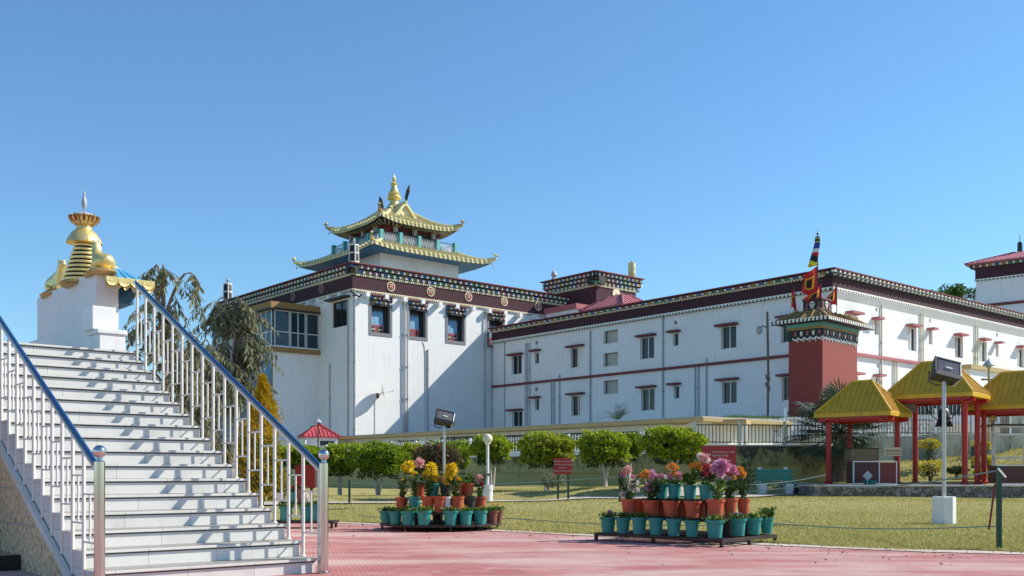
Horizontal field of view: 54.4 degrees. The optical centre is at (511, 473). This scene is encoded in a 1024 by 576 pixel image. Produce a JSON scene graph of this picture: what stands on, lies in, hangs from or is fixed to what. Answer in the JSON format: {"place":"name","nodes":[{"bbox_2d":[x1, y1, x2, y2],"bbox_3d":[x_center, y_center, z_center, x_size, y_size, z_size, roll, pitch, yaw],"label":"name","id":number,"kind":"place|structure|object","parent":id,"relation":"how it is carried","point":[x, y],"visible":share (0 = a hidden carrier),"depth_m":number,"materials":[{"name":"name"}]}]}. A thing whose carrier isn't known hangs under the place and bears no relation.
{"place":"outdoors","nodes":[
{"label":"outdoors","id":0,"kind":"place"},
{"bbox_2d":[0,523,1023,575],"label":"plaza","id":1,"kind":"structure","parent":0,"point":[389,551],"depth_m":11.13,"materials":[{"name":"concrete"}]},
{"bbox_2d":[0,550,20,570],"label":"plinth","id":2,"kind":"structure","parent":1,"relation":"on","point":[9,561],"depth_m":9.65,"materials":[{"name":"stone"}]},
{"bbox_2d":[29,266,154,347],"bbox_3d":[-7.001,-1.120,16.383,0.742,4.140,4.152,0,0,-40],"label":"shrine","id":3,"kind":"object","parent":1,"relation":"on","point":[60,316],"visible":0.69,"depth_m":15.58,"materials":[{"name":"white paint"}]},
{"bbox_2d":[39,259,65,298],"bbox_3d":[-7.769,-3.304,17.006,0.528,0.628,0.785,0,0,-40],"label":"golden deer","id":4,"kind":"object","parent":3,"relation":"on","point":[52,282],"visible":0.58,"depth_m":16.78},
{"bbox_2d":[58,191,102,288],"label":"golden spire","id":5,"kind":"structure","parent":3,"relation":"on","point":[82,236],"depth_m":15.79,"materials":[{"name":"gold metal"}]},
{"bbox_2d":[83,240,117,278],"bbox_3d":[-6.270,-3.304,15.230,0.528,0.628,0.785,0,0,-40],"label":"golden deer","id":6,"kind":"object","parent":3,"relation":"on","point":[102,264],"visible":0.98,"depth_m":15.05},
{"bbox_2d":[0,280,329,575],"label":"staircase","id":7,"kind":"structure","parent":1,"relation":"on","point":[110,464],"depth_m":9.87,"materials":[{"name":"stone"}]},
{"bbox_2d":[83,305,126,350],"bbox_3d":[-5.467,-1.911,13.376,0.420,0.618,0.520,0,0,-40],"label":"pedestal","id":8,"kind":"object","parent":7,"relation":"on","point":[99,325],"visible":0.84,"depth_m":13.22,"materials":[{"name":"white paint"}]},
{"bbox_2d":[380,499,500,531],"bbox_3d":[-1.215,0.663,16.950,2.060,0.546,2.060,0,0,0],"label":"flower stand","id":9,"kind":"object","parent":1,"relation":"on","point":[440,523],"visible":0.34,"depth_m":16.34,"materials":[{"name":"metal"}]},
{"bbox_2d":[394,459,417,510],"bbox_3d":[-1.804,0.193,16.886,0.440,0.888,0.326,0,0,0],"label":"flower pot","id":10,"kind":"object","parent":9,"relation":"on","point":[402,501],"visible":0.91,"depth_m":16.82,"materials":[{"name":"ceramic"}]},
{"bbox_2d":[407,457,424,509],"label":"flower pot","id":11,"kind":"object","parent":9,"relation":"on","point":[414,500],"visible":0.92,"depth_m":16.51,"materials":[{"name":"plastic"}]},
{"bbox_2d":[414,505,435,524],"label":"flower pot","id":12,"kind":"object","parent":9,"relation":"on","point":[424,513],"visible":1,"depth_m":16.00,"materials":[{"name":"plastic"}]},
{"bbox_2d":[419,462,439,511],"bbox_3d":[-1.366,0.216,16.386,0.343,0.842,0.302,0,0,-37],"label":"flower pot","id":13,"kind":"object","parent":9,"relation":"on","point":[427,499],"visible":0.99,"depth_m":16.35,"materials":[{"name":"ceramic"}]},
{"bbox_2d":[443,462,465,510],"bbox_3d":[-0.959,0.222,16.452,0.404,0.831,0.338,0,0,0],"label":"flower pot","id":14,"kind":"object","parent":9,"relation":"on","point":[456,499],"visible":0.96,"depth_m":16.41,"materials":[{"name":"ceramic"}]},
{"bbox_2d":[471,473,490,510],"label":"flower pot","id":15,"kind":"object","parent":9,"relation":"on","point":[481,498],"visible":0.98,"depth_m":16.95,"materials":[{"name":"ceramic"}]},
{"bbox_2d":[271,518,1023,551],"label":"border grass","id":16,"kind":"structure","parent":1,"relation":"on","point":[824,543],"depth_m":12.84,"materials":[{"name":"green plant"}]},
{"bbox_2d":[338,522,1023,553],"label":"plaza border","id":17,"kind":"object","parent":1,"relation":"on","point":[939,550],"visible":0.48,"depth_m":12.70,"materials":[{"name":"concrete"}]},
{"bbox_2d":[594,498,776,547],"bbox_3d":[2.390,0.643,13.821,2.080,0.586,1.390,0,0,44],"label":"flower stand","id":18,"kind":"object","parent":1,"relation":"on","point":[702,536],"visible":0.35,"depth_m":13.39,"materials":[{"name":"metal"}]},
{"bbox_2d":[598,510,616,532],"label":"flower pot","id":19,"kind":"object","parent":18,"relation":"on","point":[607,523],"visible":0.88,"depth_m":13.97,"materials":[{"name":"plastic"}]},
{"bbox_2d":[611,511,634,532],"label":"flower pot","id":20,"kind":"object","parent":18,"relation":"on","point":[623,522],"visible":0.95,"depth_m":13.80,"materials":[{"name":"plastic"}]},
{"bbox_2d":[617,465,639,513],"bbox_3d":[1.649,0.230,14.044,0.324,0.714,0.341,0,0,0],"label":"flower pot","id":21,"kind":"object","parent":18,"relation":"on","point":[629,503],"visible":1,"depth_m":14.02,"materials":[{"name":"ceramic"}]},
{"bbox_2d":[626,511,650,533],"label":"flower pot","id":22,"kind":"object","parent":18,"relation":"on","point":[639,523],"visible":0.97,"depth_m":13.60,"materials":[{"name":"plastic"}]},
{"bbox_2d":[638,469,661,515],"bbox_3d":[1.921,0.257,13.807,0.319,0.661,0.280,0,0,26],"label":"flower pot","id":23,"kind":"object","parent":18,"relation":"on","point":[650,505],"visible":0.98,"depth_m":13.76,"materials":[{"name":"ceramic"}]},
{"bbox_2d":[646,514,663,534],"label":"flower pot","id":24,"kind":"object","parent":18,"relation":"on","point":[655,524],"visible":1,"depth_m":13.40,"materials":[{"name":"plastic"}]},
{"bbox_2d":[662,496,679,516],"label":"flower pot","id":25,"kind":"object","parent":18,"relation":"on","point":[671,507],"visible":0.98,"depth_m":13.49,"materials":[{"name":"ceramic"}]},
{"bbox_2d":[661,463,683,498],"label":"flower pot","id":26,"kind":"object","parent":18,"relation":"on","point":[674,489],"visible":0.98,"depth_m":13.78,"materials":[{"name":"plastic"}]},
{"bbox_2d":[665,514,681,535],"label":"flower pot","id":27,"kind":"object","parent":18,"relation":"on","point":[673,526],"visible":0.99,"depth_m":13.20,"materials":[{"name":"plastic"}]},
{"bbox_2d":[680,517,699,536],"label":"flower pot","id":28,"kind":"object","parent":18,"relation":"on","point":[691,525],"visible":1,"depth_m":13.01,"materials":[{"name":"plastic"}]},
{"bbox_2d":[683,498,704,517],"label":"flower pot","id":29,"kind":"object","parent":18,"relation":"on","point":[692,507],"visible":0.97,"depth_m":13.25,"materials":[{"name":"ceramic"}]},
{"bbox_2d":[680,452,710,498],"bbox_3d":[2.497,0.026,13.640,0.437,0.642,0.250,0,0,24],"label":"flower pot","id":30,"kind":"object","parent":18,"relation":"on","point":[689,487],"visible":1,"depth_m":13.60,"materials":[{"name":"plastic"}]},
{"bbox_2d":[695,464,716,498],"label":"flower pot","id":31,"kind":"object","parent":18,"relation":"on","point":[703,488],"visible":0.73,"depth_m":13.42,"materials":[{"name":"plastic"}]},
{"bbox_2d":[701,514,731,537],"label":"flower pot","id":32,"kind":"object","parent":18,"relation":"on","point":[714,523],"visible":1,"depth_m":12.78,"materials":[{"name":"plastic"}]},
{"bbox_2d":[703,458,730,516],"bbox_3d":[2.715,0.185,13.108,0.383,0.804,0.326,0,0,0],"label":"flower pot","id":33,"kind":"object","parent":18,"relation":"on","point":[715,505],"visible":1,"depth_m":13.07,"materials":[{"name":"ceramic"}]},
{"bbox_2d":[722,463,739,516],"bbox_3d":[2.996,0.223,13.524,0.273,0.728,0.263,0,0,29],"label":"flower pot","id":34,"kind":"object","parent":18,"relation":"on","point":[730,503],"visible":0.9,"depth_m":13.49,"materials":[{"name":"ceramic"}]},
{"bbox_2d":[725,511,747,535],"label":"flower pot","id":35,"kind":"object","parent":18,"relation":"on","point":[737,523],"visible":0.98,"depth_m":13.18,"materials":[{"name":"plastic"}]},
{"bbox_2d":[735,466,752,514],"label":"flower pot","id":36,"kind":"object","parent":18,"relation":"on","point":[743,504],"visible":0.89,"depth_m":13.73,"materials":[{"name":"ceramic"}]},
{"bbox_2d":[745,512,767,534],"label":"flower pot","id":37,"kind":"object","parent":18,"relation":"on","point":[753,525],"visible":0.9,"depth_m":13.47,"materials":[{"name":"plastic"}]},
{"bbox_2d":[758,506,777,533],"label":"flower pot","id":38,"kind":"object","parent":18,"relation":"on","point":[767,524],"visible":0.88,"depth_m":13.74,"materials":[{"name":"plastic"}]},
{"bbox_2d":[0,0,1023,420],"label":"sky","id":39,"kind":"structure","parent":0,"point":[698,144],"materials":[{"name":"blue"}]},
{"bbox_2d":[264,486,795,504],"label":"path","id":40,"kind":"structure","parent":0,"point":[580,497],"depth_m":29.93,"materials":[{"name":"concrete"}]},
{"bbox_2d":[554,458,571,498],"bbox_3d":[1.509,0.148,29.526,0.560,1.206,0.108,0,0,0],"label":"sign board","id":41,"kind":"object","parent":40,"relation":"on","point":[562,465],"visible":1,"depth_m":29.48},
{"bbox_2d":[246,449,1023,548],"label":"lawn","id":42,"kind":"structure","parent":0,"point":[358,491],"depth_m":26.00,"materials":[{"name":"plant"}]},
{"bbox_2d":[122,264,243,442],"bbox_3d":[-5.946,-1.494,17.538,2.446,4.462,1.350,0,0,0],"label":"drooping tree","id":43,"kind":"object","parent":42,"relation":"on","point":[161,283],"visible":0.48,"depth_m":17.49,"materials":[{"name":"green plant"}]},
{"bbox_2d":[151,336,238,459],"bbox_3d":[-6.454,-0.996,20.177,1.612,3.511,1.734,0,0,-43],"label":"drooping tree","id":44,"kind":"object","parent":42,"relation":"on","point":[208,366],"visible":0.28,"depth_m":20.03,"materials":[{"name":"green plant"}]},
{"bbox_2d":[169,362,244,466],"bbox_3d":[-6.944,-0.906,21.967,2.192,3.405,1.538,0,0,0],"label":"drooping tree","id":45,"kind":"object","parent":42,"relation":"on","point":[230,401],"visible":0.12,"depth_m":21.95,"materials":[{"name":"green plant"}]},
{"bbox_2d":[179,295,284,476],"bbox_3d":[-5.927,-1.456,21.049,2.267,4.576,1.548,0,0,0],"label":"drooping tree","id":46,"kind":"object","parent":42,"relation":"on","point":[238,325],"visible":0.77,"depth_m":20.96,"materials":[{"name":"green plant"}]},
{"bbox_2d":[228,373,294,507],"bbox_3d":[-4.401,-0.588,17.531,1.171,2.388,1.095,0,0,-18],"label":"yellow cypress","id":47,"kind":"object","parent":42,"relation":"on","point":[263,396],"visible":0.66,"depth_m":17.36,"materials":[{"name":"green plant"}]},
{"bbox_2d":[277,443,321,468],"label":"clipped tree","id":48,"kind":"object","parent":42,"relation":"on","point":[295,456],"visible":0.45,"depth_m":37.38,"materials":[{"name":"green plant"}]},
{"bbox_2d":[295,465,314,501],"bbox_3d":[-4.986,0.280,24.030,0.486,0.960,0.100,0,0,0],"label":"sign board","id":49,"kind":"object","parent":42,"relation":"on","point":[310,476],"visible":0.48,"depth_m":23.98,"materials":[{"name":"metal"}]},
{"bbox_2d":[318,442,355,494],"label":"clipped tree","id":50,"kind":"object","parent":42,"relation":"on","point":[336,464],"visible":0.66,"depth_m":37.16,"materials":[{"name":"green plant"}]},
{"bbox_2d":[342,440,413,495],"bbox_3d":[-4.902,-0.143,37.024,2.586,2.270,2.399,0,0,0],"label":"clipped tree","id":51,"kind":"object","parent":42,"relation":"on","point":[370,458],"visible":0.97,"depth_m":36.41,"materials":[{"name":"green plant"}]},
{"bbox_2d":[410,438,465,494],"bbox_3d":[-2.330,-0.155,31.002,1.786,1.916,1.390,0,0,0],"label":"bougainvillea","id":52,"kind":"object","parent":42,"relation":"on","point":[430,454],"visible":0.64,"depth_m":30.77,"materials":[{"name":"purple plant"}]},
{"bbox_2d":[434,408,454,478],"bbox_3d":[-1.760,-0.399,25.981,0.557,2.601,0.388,0,0,-8],"label":"floodlight","id":53,"kind":"object","parent":42,"relation":"on","point":[444,418],"visible":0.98,"depth_m":25.93,"materials":[{"name":"metal"}]},
{"bbox_2d":[429,439,472,470],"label":"clipped tree","id":54,"kind":"object","parent":42,"relation":"on","point":[463,444],"visible":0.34,"depth_m":36.74,"materials":[{"name":"green plant"}]},
{"bbox_2d":[221,451,692,487],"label":"retaining wall","id":55,"kind":"structure","parent":42,"relation":"on","point":[512,471],"depth_m":42.09,"materials":[{"name":"white paint"}]},
{"bbox_2d":[482,434,492,500],"bbox_3d":[-0.672,-0.173,27.500,0.300,1.854,0.300,0,0,0],"label":"globe lamp","id":56,"kind":"object","parent":42,"relation":"on","point":[488,488],"visible":0.95,"depth_m":27.42,"materials":[{"name":"white plastic"}]},
{"bbox_2d":[469,432,514,488],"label":"clipped tree","id":57,"kind":"object","parent":42,"relation":"on","point":[500,446],"visible":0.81,"depth_m":35.72,"materials":[{"name":"green plant"}]},
{"bbox_2d":[515,430,577,490],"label":"clipped tree","id":58,"kind":"object","parent":42,"relation":"on","point":[545,448],"visible":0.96,"depth_m":34.04,"materials":[{"name":"green plant"}]},
{"bbox_2d":[539,472,566,488],"bbox_3d":[1.287,0.214,30.517,0.936,0.593,0.775,0,0,0],"label":"shrub","id":59,"kind":"object","parent":42,"relation":"on","point":[553,483],"visible":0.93,"depth_m":30.41,"materials":[{"name":"green plant"}]},
{"bbox_2d":[338,416,791,453],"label":"boundary wall","id":60,"kind":"structure","parent":42,"relation":"on","point":[622,426],"depth_m":42.95,"materials":[{"name":"concrete"}]},
{"bbox_2d":[576,429,632,486],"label":"clipped tree","id":61,"kind":"object","parent":42,"relation":"on","point":[601,448],"visible":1,"depth_m":32.64,"materials":[{"name":"green plant"}]},
{"bbox_2d":[625,431,643,484],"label":"clipped tree","id":62,"kind":"object","parent":42,"relation":"on","point":[635,450],"visible":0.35,"depth_m":34.28,"materials":[{"name":"green plant"}]},
{"bbox_2d":[636,424,709,483],"bbox_3d":[5.075,-0.554,31.530,2.267,2.016,2.024,0,0,0],"label":"clipped tree","id":63,"kind":"object","parent":42,"relation":"on","point":[680,445],"visible":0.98,"depth_m":31.02,"materials":[{"name":"green plant"}]},
{"bbox_2d":[702,446,735,478],"bbox_3d":[6.024,-0.147,29.026,0.997,1.327,0.108,0,0,0],"label":"sign board","id":64,"kind":"object","parent":42,"relation":"on","point":[714,453],"visible":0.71,"depth_m":28.98,"materials":[{"name":"metal"}]},
{"bbox_2d":[693,445,825,481],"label":"retaining wall","id":65,"kind":"structure","parent":42,"relation":"on","point":[771,457],"depth_m":35.62,"materials":[{"name":"concrete"}]},
{"bbox_2d":[693,421,824,444],"bbox_3d":[8.975,-1.455,35.747,5.000,0.850,0.090,0,0,-4],"label":"railing fence","id":66,"kind":"object","parent":65,"relation":"on","point":[739,424],"visible":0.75,"depth_m":35.72,"materials":[{"name":"metal"}]},
{"bbox_2d":[752,467,799,494],"bbox_3d":[8.459,0.239,32.092,1.440,0.900,0.784,0,0,4],"label":"bench","id":67,"kind":"object","parent":42,"relation":"on","point":[785,477],"visible":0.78,"depth_m":32.21,"materials":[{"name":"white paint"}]},
{"bbox_2d":[781,377,893,481],"bbox_3d":[11.429,-1.390,34.976,3.948,3.982,3.819,0,0,43],"label":"fan palm","id":68,"kind":"object","parent":42,"relation":"on","point":[839,438],"visible":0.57,"depth_m":34.62,"materials":[{"name":"green plant"}]},
{"bbox_2d":[770,417,939,444],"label":"railing","id":69,"kind":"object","parent":42,"relation":"on","point":[925,427],"depth_m":43.52,"materials":[{"name":"metal"}]},
{"bbox_2d":[779,484,1023,497],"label":"platform","id":70,"kind":"structure","parent":42,"relation":"on","point":[971,490],"depth_m":30.00,"materials":[{"name":"stone"}]},
{"bbox_2d":[814,379,911,483],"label":"pavilion","id":71,"kind":"structure","parent":70,"relation":"on","point":[862,401],"depth_m":32.19,"materials":[{"name":"metal"}]},
{"bbox_2d":[844,448,896,483],"bbox_3d":[11.609,-0.241,32.288,1.444,1.176,0.825,0,0,0],"label":"counter","id":72,"kind":"object","parent":70,"relation":"on","point":[864,460],"visible":0.94,"depth_m":31.92,"materials":[{"name":"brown wood"}]},
{"bbox_2d":[887,361,990,484],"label":"pavilion","id":73,"kind":"structure","parent":70,"relation":"on","point":[914,386],"depth_m":32.35,"materials":[{"name":"metal"}]},
{"bbox_2d":[961,370,1023,483],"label":"pavilion","id":74,"kind":"structure","parent":70,"relation":"on","point":[1005,389],"depth_m":32.76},
{"bbox_2d":[988,465,1023,483],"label":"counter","id":75,"kind":"object","parent":70,"relation":"on","point":[1013,474],"visible":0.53,"depth_m":31.92,"materials":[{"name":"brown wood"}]},
{"bbox_2d":[980,424,1023,465],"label":"railing","id":76,"kind":"object","parent":75,"relation":"on","point":[1006,426],"visible":0.77,"depth_m":33.49,"materials":[{"name":"metal"}]},
{"bbox_2d":[788,416,1023,461],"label":"retaining wall","id":77,"kind":"structure","parent":42,"relation":"on","point":[954,444],"depth_m":42.02,"materials":[{"name":"concrete"}]},
{"bbox_2d":[784,408,1011,433],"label":"railing fence","id":78,"kind":"object","parent":77,"relation":"on","point":[935,412],"visible":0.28,"depth_m":42.53,"materials":[{"name":"metal"}]},
{"bbox_2d":[918,437,941,465],"bbox_3d":[16.392,-0.668,38.978,0.843,1.540,0.949,0,0,-18],"label":"bank shrub","id":79,"kind":"object","parent":42,"relation":"on","point":[930,448],"visible":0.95,"depth_m":38.92,"materials":[{"name":"yellow plant"}]},
{"bbox_2d":[918,460,946,480],"bbox_3d":[14.690,-0.001,34.956,1.043,0.985,1.056,0,0,-32],"label":"bank shrub","id":80,"kind":"object","parent":42,"relation":"on","point":[928,470],"visible":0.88,"depth_m":34.87,"materials":[{"name":"yellow plant"}]},
{"bbox_2d":[928,356,961,524],"bbox_3d":[8.252,-0.594,18.993,0.614,3.293,0.421,0,0,-5],"label":"floodlight","id":81,"kind":"object","parent":42,"relation":"on","point":[944,371],"visible":0.96,"depth_m":18.90,"materials":[{"name":"white paint"}]},
{"bbox_2d":[881,446,1022,480],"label":"scrub","id":82,"kind":"object","parent":42,"relation":"on","point":[1015,453],"visible":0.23,"depth_m":39.28,"materials":[{"name":"green plant"}]},
{"bbox_2d":[988,466,1005,547],"bbox_3d":[6.099,0.477,12.591,0.301,1.149,0.113,0,0,-22],"label":"fence post","id":83,"kind":"object","parent":42,"relation":"on","point":[998,484],"visible":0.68,"depth_m":12.62,"materials":[{"name":"metal"}]},
{"bbox_2d":[358,515,995,528],"bbox_3d":[1.872,0.799,17.273,12.596,0.279,1.215,0,0,42],"label":"rope","id":84,"kind":"object","parent":83,"relation":"attached to","point":[773,523],"visible":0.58,"depth_m":15.08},
{"bbox_2d":[633,470,995,496],"bbox_3d":[5.542,0.283,20.051,2.053,0.667,14.723,0,0,-13],"label":"rope","id":85,"kind":"object","parent":83,"relation":"attached to","point":[866,487],"visible":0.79,"depth_m":16.98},
{"bbox_2d":[732,417,1000,433],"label":"ground","id":86,"kind":"structure","parent":0,"point":[997,430],"depth_m":45.50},
{"bbox_2d":[488,267,1023,427],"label":"monastery wing","id":87,"kind":"structure","parent":86,"relation":"on","point":[698,353],"depth_m":57.27,"materials":[{"name":"paint"}]},
{"bbox_2d":[544,303,587,317],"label":"roof hut","id":88,"kind":"object","parent":87,"relation":"on","point":[563,310],"visible":0.36,"depth_m":68.54,"materials":[{"name":"paint"}]},
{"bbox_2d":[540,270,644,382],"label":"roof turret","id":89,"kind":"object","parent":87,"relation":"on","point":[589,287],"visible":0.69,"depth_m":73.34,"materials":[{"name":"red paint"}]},
{"bbox_2d":[578,293,643,331],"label":"roof","id":90,"kind":"structure","parent":87,"relation":"on","point":[615,300],"depth_m":66.61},
{"bbox_2d":[642,336,653,359],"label":"window","id":91,"kind":"structure","parent":87,"relation":"in","point":[647,342],"depth_m":58.89,"materials":[{"name":"glass"}]},
{"bbox_2d":[643,388,654,410],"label":"window","id":92,"kind":"structure","parent":87,"relation":"in","point":[649,393],"depth_m":58.83,"materials":[{"name":"glass"}]},
{"bbox_2d":[723,325,735,348],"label":"window","id":93,"kind":"structure","parent":87,"relation":"in","point":[729,332],"depth_m":54.46,"materials":[{"name":"glass"}]},
{"bbox_2d":[723,381,736,403],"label":"window","id":94,"kind":"structure","parent":87,"relation":"in","point":[730,387],"depth_m":54.36,"materials":[{"name":"glass"}]},
{"bbox_2d":[961,364,1012,386],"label":"canopy","id":95,"kind":"object","parent":87,"relation":"attached to","point":[976,373],"visible":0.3,"depth_m":57.49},
{"bbox_2d":[756,312,779,416],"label":"street lamp","id":96,"kind":"object","parent":86,"relation":"on","point":[759,330],"visible":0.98,"depth_m":49.95,"materials":[{"name":"grey metal"}]},
{"bbox_2d":[771,297,873,416],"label":"red tower","id":97,"kind":"structure","parent":86,"relation":"on","point":[823,340],"depth_m":44.74,"materials":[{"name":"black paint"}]},
{"bbox_2d":[801,263,817,294],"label":"flag","id":98,"kind":"object","parent":97,"relation":"on","point":[809,283],"visible":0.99,"depth_m":45.36,"materials":[{"name":"red fabric"}]},
{"bbox_2d":[808,230,819,287],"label":"prayer banner","id":99,"kind":"object","parent":97,"relation":"on","point":[813,261],"visible":1,"depth_m":45.26,"materials":[{"name":"multicoloured fabric"}]},
{"bbox_2d":[909,405,1000,423],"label":"gate house","id":100,"kind":"structure","parent":86,"relation":"on","point":[950,408],"depth_m":46.59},
{"bbox_2d":[964,242,1023,312],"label":"stair tower","id":101,"kind":"structure","parent":86,"relation":"on","point":[999,280],"depth_m":80.26,"materials":[{"name":"white paint"}]},
{"bbox_2d":[927,282,975,300],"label":"distant tree","id":102,"kind":"object","parent":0,"point":[957,290],"visible":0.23,"depth_m":108.49,"materials":[{"name":"green plant"}]},
{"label":"terrace","id":103,"kind":"structure","parent":0,"visible":0},
{"bbox_2d":[297,424,340,447],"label":"kiosk","id":104,"kind":"object","parent":103,"relation":"on","point":[326,435],"visible":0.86,"depth_m":57.25,"materials":[{"name":"metal"}]},
{"bbox_2d":[208,261,569,445],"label":"monastery hall","id":105,"kind":"structure","parent":103,"relation":"on","point":[420,344],"depth_m":65.25,"materials":[{"name":"paint"}]},
{"bbox_2d":[334,300,347,327],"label":"window","id":106,"kind":"structure","parent":105,"relation":"in","point":[340,308],"depth_m":63.97,"materials":[{"name":"black glass"}]},
{"bbox_2d":[369,294,394,336],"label":"window","id":107,"kind":"structure","parent":105,"relation":"in","point":[378,313],"depth_m":64.11,"materials":[{"name":"glass"}]},
{"bbox_2d":[292,175,497,277],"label":"pagoda","id":108,"kind":"object","parent":105,"relation":"on","point":[397,235],"visible":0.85,"depth_m":73.87,"materials":[{"name":"gold metal"}]},
{"bbox_2d":[408,299,429,340],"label":"window","id":109,"kind":"structure","parent":105,"relation":"in","point":[415,313],"depth_m":66.02,"materials":[{"name":"glass"}]},
{"bbox_2d":[445,305,467,344],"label":"window","id":110,"kind":"structure","parent":105,"relation":"in","point":[453,316],"depth_m":68.03,"materials":[{"name":"glass"}]},
{"bbox_2d":[487,310,505,347],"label":"window","id":111,"kind":"structure","parent":105,"relation":"in","point":[496,317],"depth_m":70.14,"materials":[{"name":"black paint"}]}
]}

